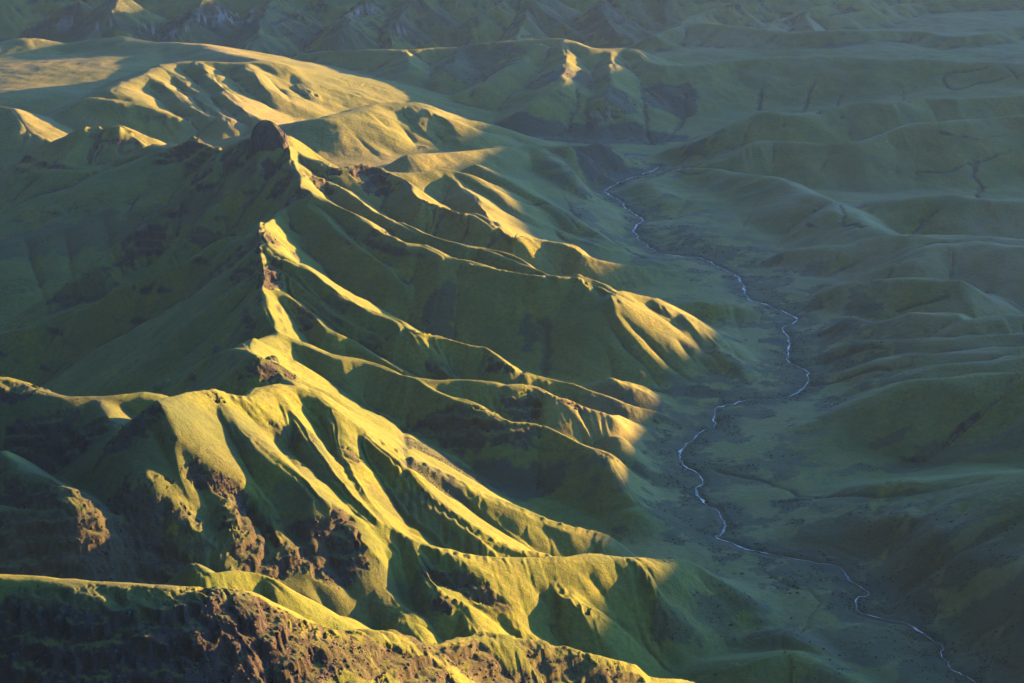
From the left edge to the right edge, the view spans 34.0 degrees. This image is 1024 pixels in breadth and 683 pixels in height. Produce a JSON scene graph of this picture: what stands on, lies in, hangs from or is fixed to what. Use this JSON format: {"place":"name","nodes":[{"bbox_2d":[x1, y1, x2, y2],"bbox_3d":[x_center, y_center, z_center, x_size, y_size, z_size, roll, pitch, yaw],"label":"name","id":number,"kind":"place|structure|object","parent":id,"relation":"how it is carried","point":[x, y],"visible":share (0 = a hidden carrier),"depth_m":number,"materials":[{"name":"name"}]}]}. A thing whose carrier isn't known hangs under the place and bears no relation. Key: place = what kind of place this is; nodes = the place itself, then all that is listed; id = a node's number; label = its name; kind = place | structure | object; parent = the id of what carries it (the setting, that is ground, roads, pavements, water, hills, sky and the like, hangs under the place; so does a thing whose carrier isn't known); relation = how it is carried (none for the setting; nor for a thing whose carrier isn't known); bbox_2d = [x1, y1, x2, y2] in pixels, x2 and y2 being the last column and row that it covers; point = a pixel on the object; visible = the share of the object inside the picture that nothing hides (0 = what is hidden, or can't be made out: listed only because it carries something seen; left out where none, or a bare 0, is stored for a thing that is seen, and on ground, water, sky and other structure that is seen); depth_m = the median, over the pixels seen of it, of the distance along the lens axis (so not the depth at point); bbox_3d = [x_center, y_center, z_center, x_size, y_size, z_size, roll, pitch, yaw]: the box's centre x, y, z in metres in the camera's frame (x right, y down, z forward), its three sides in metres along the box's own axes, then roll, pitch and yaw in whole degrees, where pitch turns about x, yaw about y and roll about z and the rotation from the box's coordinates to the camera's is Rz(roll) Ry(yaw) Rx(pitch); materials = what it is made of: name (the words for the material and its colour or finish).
{"place":"outdoors","nodes":[
{"label":"outdoors","id":0,"kind":"place"},
{"bbox_2d":[0,106,165,189],"bbox_3d":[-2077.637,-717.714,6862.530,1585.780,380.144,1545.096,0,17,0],"label":"hill","id":1,"kind":"structure","parent":0,"point":[48,143],"depth_m":6730.69,"materials":[{"name":"green plant"}]},
{"bbox_2d":[0,136,221,328],"bbox_3d":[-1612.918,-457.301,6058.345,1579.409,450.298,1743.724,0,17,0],"label":"ridge","id":2,"kind":"structure","parent":0,"point":[143,183],"depth_m":6049.11,"materials":[{"name":"green plant"}]},
{"bbox_2d":[0,136,331,328],"bbox_3d":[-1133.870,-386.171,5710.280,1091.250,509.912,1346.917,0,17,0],"label":"mountain","id":3,"kind":"structure","parent":0,"point":[243,184],"depth_m":5682.98,"materials":[{"name":"green plant"}]},
{"bbox_2d":[246,119,287,159],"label":"rock dome","id":4,"kind":"object","parent":3,"relation":"on","point":[267,135],"visible":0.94,"depth_m":5852.23,"materials":[{"name":"brown stone"}]},
{"bbox_2d":[284,133,288,146],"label":"rock pinnacle","id":5,"kind":"object","parent":3,"relation":"on","point":[286,139],"visible":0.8,"depth_m":5881.14,"materials":[{"name":"brown stone"}]},
{"bbox_2d":[0,451,369,629],"bbox_3d":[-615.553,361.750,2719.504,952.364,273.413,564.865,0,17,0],"label":"spur","id":6,"kind":"structure","parent":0,"point":[28,476],"depth_m":2651.14,"materials":[{"name":"green plant"}]},
{"bbox_2d":[0,574,480,682],"bbox_3d":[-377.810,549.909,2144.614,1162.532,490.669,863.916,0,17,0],"label":"foreground ridge","id":7,"kind":"structure","parent":0,"point":[139,600],"depth_m":2118.16,"materials":[{"name":"brown stone"}]},
{"bbox_2d":[0,36,497,143],"bbox_3d":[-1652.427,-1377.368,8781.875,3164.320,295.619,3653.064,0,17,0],"label":"plateau","id":8,"kind":"structure","parent":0,"point":[164,103],"depth_m":8007.07,"materials":[{"name":"green plant"}]},
{"bbox_2d":[0,219,535,512],"bbox_3d":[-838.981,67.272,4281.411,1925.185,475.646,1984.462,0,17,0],"label":"mountain ridge","id":9,"kind":"structure","parent":0,"point":[29,355],"depth_m":4506.19,"materials":[{"name":"green plant"}]},
{"bbox_2d":[265,355,279,363],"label":"rock outcrop","id":10,"kind":"object","parent":9,"relation":"on","point":[273,357],"visible":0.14,"depth_m":3695.67,"materials":[{"name":"brown stone"}]},
{"bbox_2d":[63,384,637,629],"bbox_3d":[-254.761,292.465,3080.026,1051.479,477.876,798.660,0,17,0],"label":"spur","id":11,"kind":"structure","parent":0,"point":[286,447],"depth_m":2957.52,"materials":[{"name":"green plant"}]},
{"bbox_2d":[39,201,677,427],"bbox_3d":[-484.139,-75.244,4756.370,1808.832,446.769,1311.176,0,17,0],"label":"spur","id":12,"kind":"structure","parent":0,"point":[368,301],"depth_m":4415.50,"materials":[{"name":"green plant"}]},
{"bbox_2d":[0,377,778,678],"bbox_3d":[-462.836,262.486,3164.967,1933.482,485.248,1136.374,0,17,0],"label":"spur","id":13,"kind":"structure","parent":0,"point":[607,606],"depth_m":2892.09,"materials":[{"name":"green plant"}]},
{"bbox_2d":[216,102,566,159],"bbox_3d":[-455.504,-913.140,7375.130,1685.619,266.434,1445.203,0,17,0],"label":"hill","id":14,"kind":"structure","parent":0,"point":[386,130],"depth_m":7084.44,"materials":[{"name":"green plant"}]},
{"bbox_2d":[0,0,933,57],"bbox_3d":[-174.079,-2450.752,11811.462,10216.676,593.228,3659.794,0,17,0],"label":"escarpment","id":15,"kind":"structure","parent":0,"point":[491,21],"depth_m":10889.88,"materials":[{"name":"green plant"}]},
{"bbox_2d":[296,139,676,289],"bbox_3d":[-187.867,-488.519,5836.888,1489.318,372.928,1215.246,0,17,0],"label":"spur","id":16,"kind":"structure","parent":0,"point":[489,213],"depth_m":5734.74,"materials":[{"name":"green plant"}]},
{"bbox_2d":[283,334,705,551],"bbox_3d":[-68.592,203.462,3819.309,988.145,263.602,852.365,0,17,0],"label":"spur","id":17,"kind":"structure","parent":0,"point":[563,434],"depth_m":3873.65,"materials":[{"name":"green plant"}]},
{"bbox_2d":[0,5,1023,679],"bbox_3d":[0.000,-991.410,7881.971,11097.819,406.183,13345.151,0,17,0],"label":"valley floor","id":18,"kind":"structure","parent":0,"point":[34,83],"depth_m":5523.43,"materials":[{"name":"green plant"}]},
{"bbox_2d":[0,0,978,682],"bbox_3d":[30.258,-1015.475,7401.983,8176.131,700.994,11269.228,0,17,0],"label":"boulders","id":19,"kind":"object","parent":18,"relation":"on","point":[128,676],"visible":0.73,"depth_m":2439.14,"materials":[{"name":"brown stone"}]},
{"bbox_2d":[0,0,1023,682],"bbox_3d":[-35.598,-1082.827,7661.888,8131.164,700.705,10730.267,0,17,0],"label":"scrub","id":20,"kind":"object","parent":18,"relation":"on","point":[842,594],"visible":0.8,"depth_m":3903.14,"materials":[{"name":"green plant"}]},
{"bbox_2d":[247,162,778,412],"bbox_3d":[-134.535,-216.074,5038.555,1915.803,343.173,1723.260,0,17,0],"label":"spur","id":21,"kind":"structure","parent":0,"point":[492,299],"depth_m":4774.26,"materials":[{"name":"green plant"}]},
{"bbox_2d":[381,144,661,250],"bbox_3d":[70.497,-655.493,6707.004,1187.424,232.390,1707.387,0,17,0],"label":"hill","id":22,"kind":"structure","parent":0,"point":[488,165],"depth_m":6757.73,"materials":[{"name":"green plant"}]},
{"bbox_2d":[429,631,694,682],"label":"foreground ridge","id":23,"kind":"structure","parent":0,"point":[508,653],"depth_m":2491.67,"materials":[{"name":"brown stone"}]},
{"bbox_2d":[290,38,1023,138],"bbox_3d":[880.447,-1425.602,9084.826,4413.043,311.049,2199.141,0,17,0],"label":"ridge","id":24,"kind":"structure","parent":0,"point":[730,86],"depth_m":8908.98,"materials":[{"name":"green plant"}]},
{"bbox_2d":[680,626,878,682],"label":"hill","id":25,"kind":"structure","parent":0,"point":[763,657],"depth_m":2882.58,"materials":[{"name":"green plant"}]},
{"bbox_2d":[604,167,975,682],"bbox_3d":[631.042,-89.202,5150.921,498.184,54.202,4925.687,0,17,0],"label":"river","id":26,"kind":"structure","parent":0,"point":[696,491],"depth_m":4058.89,"materials":[{"name":"liquid"}]},
{"bbox_2d":[625,0,1023,51],"bbox_3d":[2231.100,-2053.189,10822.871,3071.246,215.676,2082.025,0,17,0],"label":"plateau","id":27,"kind":"structure","parent":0,"point":[842,29],"depth_m":10229.64,"materials":[{"name":"green plant"}]},
{"bbox_2d":[652,95,1023,166],"bbox_3d":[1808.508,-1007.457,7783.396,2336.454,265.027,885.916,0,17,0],"label":"hill","id":28,"kind":"structure","parent":0,"point":[845,123],"depth_m":7602.14,"materials":[{"name":"green plant"}]},
{"bbox_2d":[662,168,1023,278],"bbox_3d":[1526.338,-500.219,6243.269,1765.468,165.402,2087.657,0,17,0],"label":"hill","id":29,"kind":"structure","parent":0,"point":[782,209],"depth_m":6125.36,"materials":[{"name":"green plant"}]},
{"bbox_2d":[670,115,1023,191],"bbox_3d":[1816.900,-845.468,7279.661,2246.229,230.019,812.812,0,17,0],"label":"hill","id":30,"kind":"structure","parent":0,"point":[948,154],"depth_m":7153.27,"materials":[{"name":"green plant"}]},
{"bbox_2d":[785,476,964,503],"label":"hill","id":31,"kind":"structure","parent":0,"point":[882,489],"depth_m":3581.85,"materials":[{"name":"green plant"}]},
{"bbox_2d":[761,234,1023,320],"bbox_3d":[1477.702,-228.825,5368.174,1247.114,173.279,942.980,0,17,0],"label":"hill","id":32,"kind":"structure","parent":0,"point":[902,274],"depth_m":5301.95,"materials":[{"name":"green plant"}]},
{"bbox_2d":[768,463,1023,682],"bbox_3d":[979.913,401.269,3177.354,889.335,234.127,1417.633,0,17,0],"label":"hill","id":33,"kind":"structure","parent":0,"point":[998,488],"depth_m":3222.18,"materials":[{"name":"green plant"}]},
{"bbox_2d":[776,372,1023,469],"bbox_3d":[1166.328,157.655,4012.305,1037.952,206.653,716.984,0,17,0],"label":"hill","id":34,"kind":"structure","parent":0,"point":[930,414],"depth_m":4011.92,"materials":[{"name":"green plant"}]},
{"bbox_2d":[806,312,1023,400],"bbox_3d":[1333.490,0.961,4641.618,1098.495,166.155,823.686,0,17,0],"label":"hill","id":35,"kind":"structure","parent":0,"point":[917,345],"depth_m":4583.43,"materials":[{"name":"green plant"}]}
]}

